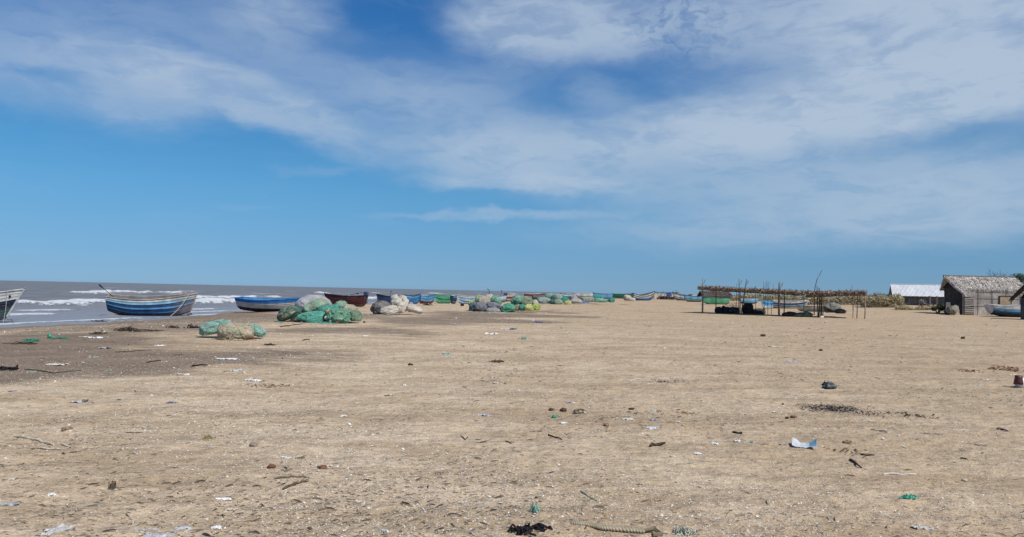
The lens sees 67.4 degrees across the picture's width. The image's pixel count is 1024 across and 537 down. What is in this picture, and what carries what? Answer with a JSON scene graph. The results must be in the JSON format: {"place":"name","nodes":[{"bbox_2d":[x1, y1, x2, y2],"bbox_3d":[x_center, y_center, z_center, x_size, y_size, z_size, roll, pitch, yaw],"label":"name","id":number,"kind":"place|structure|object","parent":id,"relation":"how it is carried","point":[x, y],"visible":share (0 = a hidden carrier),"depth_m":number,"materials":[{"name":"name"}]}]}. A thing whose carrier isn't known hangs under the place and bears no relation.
{"place":"outdoors","nodes":[
{"label":"outdoors","id":0,"kind":"place"},
{"bbox_2d":[0,280,639,327],"bbox_3d":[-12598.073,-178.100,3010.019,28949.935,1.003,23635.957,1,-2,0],"label":"sea water","id":1,"kind":"structure","parent":0,"point":[41,303],"depth_m":124.79,"materials":[{"name":"liquid"}]},
{"bbox_2d":[0,288,24,322],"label":"fishing boat","id":2,"kind":"object","parent":1,"relation":"on","point":[9,299],"visible":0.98,"depth_m":36.59,"materials":[{"name":"paint"}]},
{"bbox_2d":[99,284,197,315],"bbox_3d":[-22.565,2.069,47.804,5.552,2.086,1.620,2,-2,-20],"label":"fishing boat","id":3,"kind":"object","parent":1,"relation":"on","point":[168,305],"visible":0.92,"depth_m":47.54,"materials":[{"name":"paint"}]},
{"bbox_2d":[0,294,1023,536],"bbox_3d":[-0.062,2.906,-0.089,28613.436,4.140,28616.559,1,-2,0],"label":"beach ground","id":4,"kind":"structure","parent":0,"point":[887,320],"depth_m":9.35,"materials":[{"name":"sand"}]},
{"bbox_2d":[0,365,18,370],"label":"dry weed","id":5,"kind":"object","parent":4,"relation":"on","point":[2,368],"visible":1,"depth_m":13.77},
{"bbox_2d":[0,501,20,505],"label":"plastic bag","id":6,"kind":"object","parent":4,"relation":"on","point":[11,503],"visible":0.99,"depth_m":5.50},
{"bbox_2d":[22,338,39,341],"bbox_3d":[-12.708,1.879,20.296,0.430,0.108,0.372,3,-2,-38],"label":"net scrap","id":7,"kind":"object","parent":4,"relation":"on","point":[32,340],"visible":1,"depth_m":20.28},
{"bbox_2d":[13,435,53,445],"bbox_3d":[-4.773,1.714,7.690,0.752,0.030,0.053,0,-2,31],"label":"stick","id":8,"kind":"object","parent":4,"relation":"on","point":[31,438],"visible":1,"depth_m":7.72,"materials":[{"name":"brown wood"}]},
{"bbox_2d":[36,447,62,449],"bbox_3d":[-4.400,1.711,7.299,0.277,0.029,0.031,1,-2,11],"label":"dry reed","id":9,"kind":"object","parent":4,"relation":"on","point":[46,448],"visible":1,"depth_m":7.30,"materials":[{"name":"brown wood"}]},
{"bbox_2d":[24,369,80,372],"bbox_3d":[-8.241,1.825,13.819,1.023,0.028,0.532,0,-2,33],"label":"driftwood stick","id":10,"kind":"object","parent":4,"relation":"on","point":[50,372],"visible":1,"depth_m":13.69,"materials":[{"name":"brown wood"}]},
{"bbox_2d":[44,363,70,365],"bbox_3d":[-8.718,1.843,14.694,0.436,0.062,0.234,1,-2,-9],"label":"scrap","id":11,"kind":"object","parent":4,"relation":"on","point":[55,364],"visible":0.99,"depth_m":14.66,"materials":[{"name":"plastic"}]},
{"bbox_2d":[43,524,77,531],"bbox_3d":[-2.911,1.680,4.940,0.216,0.034,0.105,2,-2,-37],"label":"plastic sheet","id":12,"kind":"object","parent":4,"relation":"on","point":[60,527],"visible":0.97,"depth_m":4.94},
{"bbox_2d":[108,480,118,488],"bbox_3d":[-3.133,1.692,6.020,0.095,0.067,0.068,0,-2,37],"label":"dry weed","id":13,"kind":"object","parent":4,"relation":"on","point":[112,485],"visible":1,"depth_m":6.01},
{"bbox_2d":[113,326,139,330],"bbox_3d":[-12.947,2.017,25.815,0.900,0.180,0.731,1,-2,0],"label":"dry weed","id":14,"kind":"object","parent":4,"relation":"on","point":[129,328],"visible":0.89,"depth_m":25.78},
{"bbox_2d":[129,329,163,331],"bbox_3d":[-12.283,2.064,25.694,1.076,0.081,1.138,1,-2,0],"label":"dry weed","id":15,"kind":"object","parent":4,"relation":"on","point":[135,330],"visible":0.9,"depth_m":25.73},
{"bbox_2d":[128,526,192,536],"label":"plastic sheet","id":16,"kind":"object","parent":4,"relation":"on","point":[147,534],"visible":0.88,"depth_m":4.96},
{"bbox_2d":[199,319,231,335],"bbox_3d":[-8.966,1.776,23.235,0.951,0.514,0.790,2,-2,-21],"label":"net bag","id":17,"kind":"object","parent":4,"relation":"on","point":[209,327],"visible":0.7,"depth_m":22.93,"materials":[{"name":"fabric"}]},
{"bbox_2d":[212,338,253,340],"bbox_3d":[-8.120,2.046,22.373,1.296,0.094,0.565,1,-2,0],"label":"net scrap","id":18,"kind":"object","parent":4,"relation":"on","point":[234,339],"visible":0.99,"depth_m":22.25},
{"bbox_2d":[217,322,253,339],"bbox_3d":[-8.138,1.847,22.628,1.059,0.531,0.797,2,-2,-20],"label":"net bag","id":19,"kind":"object","parent":4,"relation":"on","point":[232,330],"visible":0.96,"depth_m":22.35,"materials":[{"name":"fabric"}]},
{"bbox_2d":[248,324,266,336],"bbox_3d":[-7.684,1.861,23.100,0.598,0.415,0.650,2,-2,-18],"label":"net bag","id":20,"kind":"object","parent":4,"relation":"on","point":[259,331],"visible":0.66,"depth_m":22.91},
{"bbox_2d":[234,296,300,311],"bbox_3d":[-16.235,2.417,52.850,6.006,1.197,1.534,1,2,14],"label":"fishing boat","id":21,"kind":"object","parent":4,"relation":"on","point":[255,304],"visible":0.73,"depth_m":52.50,"materials":[{"name":"paint"}]},
{"bbox_2d":[277,305,302,321],"bbox_3d":[-10.122,2.038,34.994,1.139,0.785,1.234,2,-2,-16],"label":"net bag","id":22,"kind":"object","parent":4,"relation":"on","point":[286,313],"visible":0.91,"depth_m":34.51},
{"bbox_2d":[274,475,308,478],"bbox_3d":[-1.847,1.754,6.456,0.295,0.022,0.070,1,-2,-5],"label":"driftwood stick","id":23,"kind":"object","parent":4,"relation":"on","point":[289,476],"visible":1,"depth_m":6.45,"materials":[{"name":"brown wood"}]},
{"bbox_2d":[282,480,308,489],"bbox_3d":[-1.752,1.740,6.191,0.045,0.030,0.316,0,-2,23],"label":"driftwood stick","id":24,"kind":"object","parent":4,"relation":"on","point":[290,485],"visible":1,"depth_m":6.18,"materials":[{"name":"brown wood"}]},
{"bbox_2d":[297,311,324,322],"bbox_3d":[-9.034,2.178,34.607,1.299,0.554,0.812,2,-2,-15],"label":"net bag","id":25,"kind":"object","parent":4,"relation":"on","point":[314,316],"visible":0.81,"depth_m":34.29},
{"bbox_2d":[295,295,331,309],"bbox_3d":[-9.434,1.794,36.523,1.797,1.096,1.647,2,-2,-14],"label":"sack","id":26,"kind":"object","parent":4,"relation":"on","point":[301,302],"visible":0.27,"depth_m":35.96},
{"bbox_2d":[301,298,329,312],"bbox_3d":[-9.123,1.782,35.648,1.279,0.833,1.400,2,-2,-14],"label":"net bag","id":27,"kind":"object","parent":26,"relation":"on","point":[315,304],"visible":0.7,"depth_m":35.13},
{"bbox_2d":[315,304,339,311],"bbox_3d":[-8.516,1.884,35.329,1.209,0.531,0.852,2,-2,-13],"label":"net bag","id":28,"kind":"object","parent":27,"relation":"on","point":[324,308],"visible":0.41,"depth_m":35.11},
{"bbox_2d":[324,308,351,323],"bbox_3d":[-7.843,2.121,34.627,1.220,0.725,1.168,2,-2,-13],"label":"net bag","id":29,"kind":"object","parent":4,"relation":"on","point":[337,315],"visible":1,"depth_m":34.20,"materials":[{"name":"fabric"}]},
{"bbox_2d":[342,304,358,310],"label":"net bag","id":30,"kind":"object","parent":29,"relation":"on","point":[350,307],"visible":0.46,"depth_m":35.26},
{"bbox_2d":[335,300,346,307],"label":"net bag","id":31,"kind":"object","parent":30,"relation":"on","point":[340,303],"visible":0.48,"depth_m":35.96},
{"bbox_2d":[324,292,368,306],"bbox_3d":[-14.236,2.625,65.648,4.321,1.335,1.171,1,-5,20],"label":"fishing boat","id":32,"kind":"object","parent":4,"relation":"on","point":[359,301],"visible":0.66,"depth_m":64.98,"materials":[{"name":"paint"}]},
{"bbox_2d":[350,310,361,320],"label":"net bag","id":33,"kind":"object","parent":4,"relation":"on","point":[356,315],"visible":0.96,"depth_m":34.62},
{"bbox_2d":[370,300,390,313],"bbox_3d":[-8.156,2.424,47.696,1.314,0.916,1.404,2,-2,-10],"label":"sack","id":34,"kind":"object","parent":4,"relation":"on","point":[376,306],"visible":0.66,"depth_m":47.33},
{"bbox_2d":[376,291,391,302],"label":"fishing boat","id":35,"kind":"object","parent":4,"relation":"on","point":[384,297],"visible":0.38,"depth_m":80.32,"materials":[{"name":"paint"}]},
{"bbox_2d":[380,305,398,314],"bbox_3d":[-7.510,2.547,47.235,1.261,0.611,0.894,1,-2,-9],"label":"sack","id":36,"kind":"object","parent":4,"relation":"on","point":[391,309],"visible":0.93,"depth_m":46.85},
{"bbox_2d":[396,301,407,312],"bbox_3d":[-6.768,2.407,47.561,0.873,0.774,0.969,1,-2,-8],"label":"sack","id":37,"kind":"object","parent":4,"relation":"on","point":[402,306],"visible":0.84,"depth_m":47.15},
{"bbox_2d":[390,298,401,304],"bbox_3d":[-7.206,2.084,47.887,0.779,0.539,0.820,1,-2,-8],"label":"sack","id":38,"kind":"object","parent":37,"relation":"on","point":[395,301],"visible":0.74,"depth_m":47.58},
{"bbox_2d":[403,293,420,303],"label":"fishing boat","id":39,"kind":"object","parent":4,"relation":"on","point":[414,299],"visible":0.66,"depth_m":80.84,"materials":[{"name":"paint"}]},
{"bbox_2d":[407,304,422,313],"bbox_3d":[-6.015,2.508,47.391,1.068,0.594,0.900,1,-2,-7],"label":"sack","id":40,"kind":"object","parent":4,"relation":"on","point":[414,308],"visible":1,"depth_m":47.09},
{"bbox_2d":[419,294,434,303],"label":"fishing boat","id":41,"kind":"object","parent":4,"relation":"on","point":[425,299],"visible":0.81,"depth_m":83.63,"materials":[{"name":"paint"}]},
{"bbox_2d":[435,294,450,303],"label":"fishing boat","id":42,"kind":"object","parent":4,"relation":"on","point":[439,299],"visible":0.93,"depth_m":86.64,"materials":[{"name":"paint"}]},
{"bbox_2d":[450,295,456,303],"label":"fishing boat","id":43,"kind":"object","parent":4,"relation":"on","point":[453,299],"visible":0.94,"depth_m":84.48,"materials":[{"name":"paint"}]},
{"bbox_2d":[456,294,474,303],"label":"fishing boat","id":44,"kind":"object","parent":4,"relation":"on","point":[462,299],"visible":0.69,"depth_m":83.15,"materials":[{"name":"paint"}]},
{"bbox_2d":[468,302,475,310],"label":"net bag","id":45,"kind":"object","parent":4,"relation":"on","point":[471,306],"visible":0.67,"depth_m":57.96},
{"bbox_2d":[474,302,487,311],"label":"net bag","id":46,"kind":"object","parent":4,"relation":"on","point":[480,307],"visible":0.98,"depth_m":57.74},
{"bbox_2d":[477,295,490,307],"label":"net bag","id":47,"kind":"object","parent":46,"relation":"on","point":[485,299],"visible":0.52,"depth_m":58.72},
{"bbox_2d":[490,296,501,304],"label":"net bag","id":48,"kind":"object","parent":47,"relation":"on","point":[496,299],"visible":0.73,"depth_m":59.03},
{"bbox_2d":[479,290,506,301],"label":"fishing boat","id":49,"kind":"object","parent":4,"relation":"on","point":[503,298],"visible":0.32,"depth_m":93.65,"materials":[{"name":"paint"}]},
{"bbox_2d":[486,307,499,311],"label":"net bag","id":50,"kind":"object","parent":4,"relation":"on","point":[491,309],"visible":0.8,"depth_m":57.38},
{"bbox_2d":[487,302,501,310],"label":"net bag","id":51,"kind":"object","parent":4,"relation":"on","point":[494,305],"visible":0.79,"depth_m":57.87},
{"bbox_2d":[501,303,515,311],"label":"net bag","id":52,"kind":"object","parent":4,"relation":"on","point":[508,307],"visible":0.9,"depth_m":57.61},
{"bbox_2d":[4,303,1017,452],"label":"rubbish crumbs","id":53,"kind":"object","parent":4,"relation":"on","point":[515,360],"visible":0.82,"depth_m":17.06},
{"bbox_2d":[0,314,1023,536],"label":"shell crumbs","id":54,"kind":"object","parent":4,"relation":"on","point":[537,484],"visible":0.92,"depth_m":7.28,"materials":[{"name":"white"}]},
{"bbox_2d":[0,305,1023,536],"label":"twig crumbs","id":55,"kind":"object","parent":4,"relation":"on","point":[403,502],"visible":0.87,"depth_m":6.29,"materials":[{"name":"wood"}]},
{"bbox_2d":[0,319,1023,536],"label":"sand clods","id":56,"kind":"object","parent":4,"relation":"on","point":[485,435],"visible":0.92,"depth_m":8.74,"materials":[{"name":"sand"}]},
{"bbox_2d":[508,522,536,535],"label":"seaweed clump","id":57,"kind":"object","parent":4,"relation":"on","point":[525,529],"visible":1,"depth_m":5.06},
{"bbox_2d":[524,304,533,310],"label":"net bag","id":58,"kind":"object","parent":4,"relation":"on","point":[528,307],"visible":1,"depth_m":57.73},
{"bbox_2d":[530,501,539,511],"bbox_3d":[0.171,1.720,5.552,0.069,0.074,0.055,0,-2,24],"label":"net scrap","id":59,"kind":"object","parent":4,"relation":"on","point":[535,507],"visible":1,"depth_m":5.54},
{"bbox_2d":[524,293,545,297],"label":"fishing boat","id":60,"kind":"object","parent":4,"relation":"on","point":[528,295],"visible":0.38,"depth_m":162.54,"materials":[{"name":"paint"}]},
{"bbox_2d":[532,303,540,309],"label":"net bag","id":61,"kind":"object","parent":4,"relation":"on","point":[536,306],"visible":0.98,"depth_m":57.93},
{"bbox_2d":[531,523,552,531],"bbox_3d":[0.200,1.732,5.158,0.141,0.034,0.150,3,-2,-44],"label":"seaweed clump","id":62,"kind":"object","parent":4,"relation":"on","point":[539,526],"visible":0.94,"depth_m":5.14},
{"bbox_2d":[537,297,550,302],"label":"net bag","id":63,"kind":"object","parent":4,"relation":"on","point":[543,300],"visible":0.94,"depth_m":85.50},
{"bbox_2d":[551,293,562,299],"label":"net bag","id":64,"kind":"object","parent":4,"relation":"on","point":[556,296],"visible":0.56,"depth_m":86.50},
{"bbox_2d":[570,299,582,302],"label":"net bag","id":65,"kind":"object","parent":4,"relation":"on","point":[576,300],"visible":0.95,"depth_m":85.63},
{"bbox_2d":[574,293,593,297],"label":"fishing boat","id":66,"kind":"object","parent":4,"relation":"on","point":[579,295],"visible":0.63,"depth_m":121.76,"materials":[{"name":"paint"}]},
{"bbox_2d":[579,297,594,301],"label":"net bag","id":67,"kind":"object","parent":4,"relation":"on","point":[587,299],"visible":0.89,"depth_m":87.65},
{"bbox_2d":[594,298,607,301],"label":"net bag","id":68,"kind":"object","parent":4,"relation":"on","point":[600,300],"visible":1,"depth_m":86.59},
{"bbox_2d":[593,292,612,298],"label":"fishing boat","id":69,"kind":"object","parent":4,"relation":"on","point":[607,296],"visible":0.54,"depth_m":115.75,"materials":[{"name":"paint"}]},
{"bbox_2d":[570,520,663,536],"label":"twisted rope","id":70,"kind":"object","parent":4,"relation":"on","point":[657,532],"visible":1,"depth_m":5.18,"materials":[{"name":"fabric"}]},
{"bbox_2d":[611,293,631,298],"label":"fishing boat","id":71,"kind":"object","parent":4,"relation":"on","point":[620,296],"visible":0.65,"depth_m":127.28,"materials":[{"name":"paint"}]},
{"bbox_2d":[632,291,654,300],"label":"fishing boat","id":72,"kind":"object","parent":4,"relation":"on","point":[647,296],"visible":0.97,"depth_m":109.69,"materials":[{"name":"paint"}]},
{"bbox_2d":[649,442,665,446],"bbox_3d":[1.561,1.869,8.186,0.299,0.042,0.067,3,-2,-42],"label":"driftwood stick","id":73,"kind":"object","parent":4,"relation":"on","point":[655,444],"visible":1,"depth_m":8.15,"materials":[{"name":"brown wood"}]},
{"bbox_2d":[673,292,691,300],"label":"fishing boat","id":74,"kind":"object","parent":4,"relation":"on","point":[677,296],"visible":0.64,"depth_m":116.42,"materials":[{"name":"paint"}]},
{"bbox_2d":[672,525,700,536],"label":"net scrap","id":75,"kind":"object","parent":4,"relation":"on","point":[681,530],"visible":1,"depth_m":5.13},
{"bbox_2d":[683,294,701,301],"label":"fishing boat","id":76,"kind":"object","parent":4,"relation":"on","point":[688,298],"visible":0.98,"depth_m":108.17,"materials":[{"name":"paint"}]},
{"bbox_2d":[697,291,732,297],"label":"hut","id":77,"kind":"object","parent":4,"relation":"on","point":[717,294],"visible":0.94,"depth_m":126.46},
{"bbox_2d":[703,297,729,303],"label":"fishing boat","id":78,"kind":"object","parent":4,"relation":"on","point":[708,300],"visible":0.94,"depth_m":96.90,"materials":[{"name":"paint"}]},
{"bbox_2d":[729,307,740,313],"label":"net bag","id":79,"kind":"object","parent":4,"relation":"on","point":[733,310],"visible":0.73,"depth_m":67.22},
{"bbox_2d":[742,303,753,313],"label":"net bag","id":80,"kind":"object","parent":4,"relation":"on","point":[748,308],"visible":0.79,"depth_m":67.24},
{"bbox_2d":[739,298,758,303],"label":"fishing boat","id":81,"kind":"object","parent":4,"relation":"on","point":[750,300],"visible":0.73,"depth_m":103.81,"materials":[{"name":"paint"}]},
{"bbox_2d":[697,278,814,315],"bbox_3d":[20.695,2.468,64.920,9.853,3.147,4.197,0,-2,35],"label":"shade shelter","id":82,"kind":"object","parent":4,"relation":"on","point":[778,291],"visible":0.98,"depth_m":64.18,"materials":[{"name":"brown wood"}]},
{"bbox_2d":[752,308,765,313],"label":"net bag","id":83,"kind":"object","parent":4,"relation":"on","point":[760,311],"visible":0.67,"depth_m":67.13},
{"bbox_2d":[761,300,772,308],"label":"fishing boat","id":84,"kind":"object","parent":4,"relation":"on","point":[768,304],"visible":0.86,"depth_m":82.72,"materials":[{"name":"paint"}]},
{"bbox_2d":[782,311,795,316],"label":"net bag","id":85,"kind":"object","parent":4,"relation":"on","point":[788,314],"visible":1,"depth_m":62.08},
{"bbox_2d":[771,300,808,308],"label":"fishing boat","id":86,"kind":"object","parent":4,"relation":"on","point":[791,304],"visible":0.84,"depth_m":86.48,"materials":[{"name":"paint"}]},
{"bbox_2d":[792,437,816,447],"bbox_3d":[3.128,1.861,8.212,0.247,0.073,0.310,1,-2,21],"label":"torn packet","id":87,"kind":"object","parent":4,"relation":"on","point":[797,443],"visible":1,"depth_m":8.21,"materials":[{"name":"plastic"}]},
{"bbox_2d":[800,311,812,316],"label":"net bag","id":88,"kind":"object","parent":4,"relation":"on","point":[807,314],"visible":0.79,"depth_m":61.64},
{"bbox_2d":[796,305,822,311],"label":"fishing boat","id":89,"kind":"object","parent":4,"relation":"on","point":[806,308],"visible":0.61,"depth_m":77.54,"materials":[{"name":"paint"}]},
{"bbox_2d":[822,382,836,388],"bbox_3d":[5.545,2.043,13.403,0.271,0.130,0.203,1,-2,-2],"label":"cloth bundle","id":90,"kind":"object","parent":4,"relation":"on","point":[829,385],"visible":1,"depth_m":13.36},
{"bbox_2d":[822,302,841,312],"bbox_3d":[26.982,3.297,64.749,1.512,0.876,1.273,1,-2,23],"label":"net bundle","id":91,"kind":"object","parent":4,"relation":"on","point":[831,307],"visible":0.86,"depth_m":64.31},
{"bbox_2d":[805,271,867,318],"bbox_3d":[25.966,2.110,61.799,5.006,3.924,3.741,1,-2,20],"label":"shade shelter","id":92,"kind":"object","parent":4,"relation":"on","point":[825,293],"visible":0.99,"depth_m":60.79,"materials":[{"name":"brown wood"}]},
{"bbox_2d":[791,402,881,413],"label":"charred crumbs","id":93,"kind":"object","parent":4,"relation":"on","point":[832,408],"visible":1,"depth_m":11.02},
{"bbox_2d":[835,309,846,313],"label":"net bag","id":94,"kind":"object","parent":4,"relation":"on","point":[840,311],"visible":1,"depth_m":63.53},
{"bbox_2d":[820,446,868,456],"bbox_3d":[3.425,1.897,7.981,0.534,0.034,0.407,1,-2,19],"label":"twig scatter","id":95,"kind":"object","parent":4,"relation":"on","point":[848,450],"visible":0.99,"depth_m":8.02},
{"bbox_2d":[845,408,892,417],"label":"charred crumbs","id":96,"kind":"object","parent":4,"relation":"on","point":[865,411],"visible":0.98,"depth_m":10.57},
{"bbox_2d":[883,472,916,474],"bbox_3d":[3.532,1.873,6.995,0.318,0.024,0.039,1,-2,0],"label":"plastic strip","id":97,"kind":"object","parent":4,"relation":"on","point":[899,473],"visible":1,"depth_m":6.99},
{"bbox_2d":[899,493,918,498],"bbox_3d":[3.168,1.821,6.137,0.162,0.033,0.109,2,-2,-29],"label":"net scrap","id":98,"kind":"object","parent":4,"relation":"on","point":[907,496],"visible":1,"depth_m":6.13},
{"bbox_2d":[885,411,938,417],"bbox_3d":[5.464,2.001,10.513,0.629,0.056,0.489,1,-2,16],"label":"twig scatter","id":99,"kind":"object","parent":4,"relation":"on","point":[906,414],"visible":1,"depth_m":10.47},
{"bbox_2d":[889,284,943,305],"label":"metal shed","id":100,"kind":"structure","parent":4,"relation":"on","point":[912,294],"depth_m":117.35,"materials":[{"name":"metal"}]},
{"bbox_2d":[911,525,933,529],"bbox_3d":[2.864,1.812,5.362,0.150,0.032,0.075,1,-2,12],"label":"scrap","id":101,"kind":"object","parent":4,"relation":"on","point":[923,527],"visible":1,"depth_m":5.37,"materials":[{"name":"plastic"}]},
{"bbox_2d":[930,304,945,313],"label":"shrub","id":102,"kind":"object","parent":4,"relation":"on","point":[940,307],"visible":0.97,"depth_m":79.36,"materials":[{"name":"green plant"}]},
{"bbox_2d":[945,306,956,313],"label":"basket net","id":103,"kind":"object","parent":4,"relation":"on","point":[951,309],"visible":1,"depth_m":76.56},
{"bbox_2d":[939,275,1023,315],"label":"thatched hut","id":104,"kind":"object","parent":4,"relation":"on","point":[970,295],"visible":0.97,"depth_m":78.19,"materials":[{"name":"grey wood"}]},
{"bbox_2d":[964,296,973,314],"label":"door","id":105,"kind":"structure","parent":104,"relation":"in","point":[969,300],"depth_m":77.81,"materials":[{"name":"grey wood"}]},
{"bbox_2d":[999,296,1011,304],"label":"window","id":106,"kind":"structure","parent":104,"relation":"in","point":[1003,300],"depth_m":77.84,"materials":[{"name":"brown wood"}]},
{"bbox_2d":[984,304,1020,316],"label":"fishing boat","id":107,"kind":"object","parent":4,"relation":"on","point":[1004,310],"visible":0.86,"depth_m":74.18,"materials":[{"name":"paint"}]},
{"bbox_2d":[986,365,1023,372],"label":"dry leaves","id":108,"kind":"object","parent":4,"relation":"on","point":[1009,368],"visible":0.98,"depth_m":18.14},
{"bbox_2d":[1009,285,1023,319],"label":"dark hut","id":109,"kind":"object","parent":4,"relation":"on","point":[1017,293],"visible":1,"depth_m":67.48,"materials":[{"name":"brown wood"}]},
{"bbox_2d":[1010,273,1023,284],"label":"leafy tree","id":110,"kind":"object","parent":4,"relation":"on","point":[1020,277],"visible":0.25,"depth_m":113.39,"materials":[{"name":"green plant"}]},
{"bbox_2d":[1013,375,1023,387],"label":"jar","id":111,"kind":"object","parent":4,"relation":"on","point":[1018,382],"visible":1,"depth_m":14.10,"materials":[{"name":"plastic"}]},
{"bbox_2d":[0,0,1023,297],"label":"sky","id":112,"kind":"structure","parent":0,"point":[573,146],"materials":[{"name":"blue"}]},
{"bbox_2d":[653,293,673,299],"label":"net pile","id":113,"kind":"object","parent":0,"point":[664,297],"visible":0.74,"depth_m":126.72,"materials":[{"name":"brown fabric"}]},
{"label":"net bag","id":114,"kind":"object","parent":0,"visible":0},
{"bbox_2d":[510,295,520,304],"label":"net bag","id":115,"kind":"object","parent":114,"relation":"on","point":[515,300],"visible":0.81,"depth_m":58.70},
{"bbox_2d":[519,296,532,304],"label":"net bag","id":116,"kind":"object","parent":115,"relation":"on","point":[525,300],"visible":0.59,"depth_m":58.61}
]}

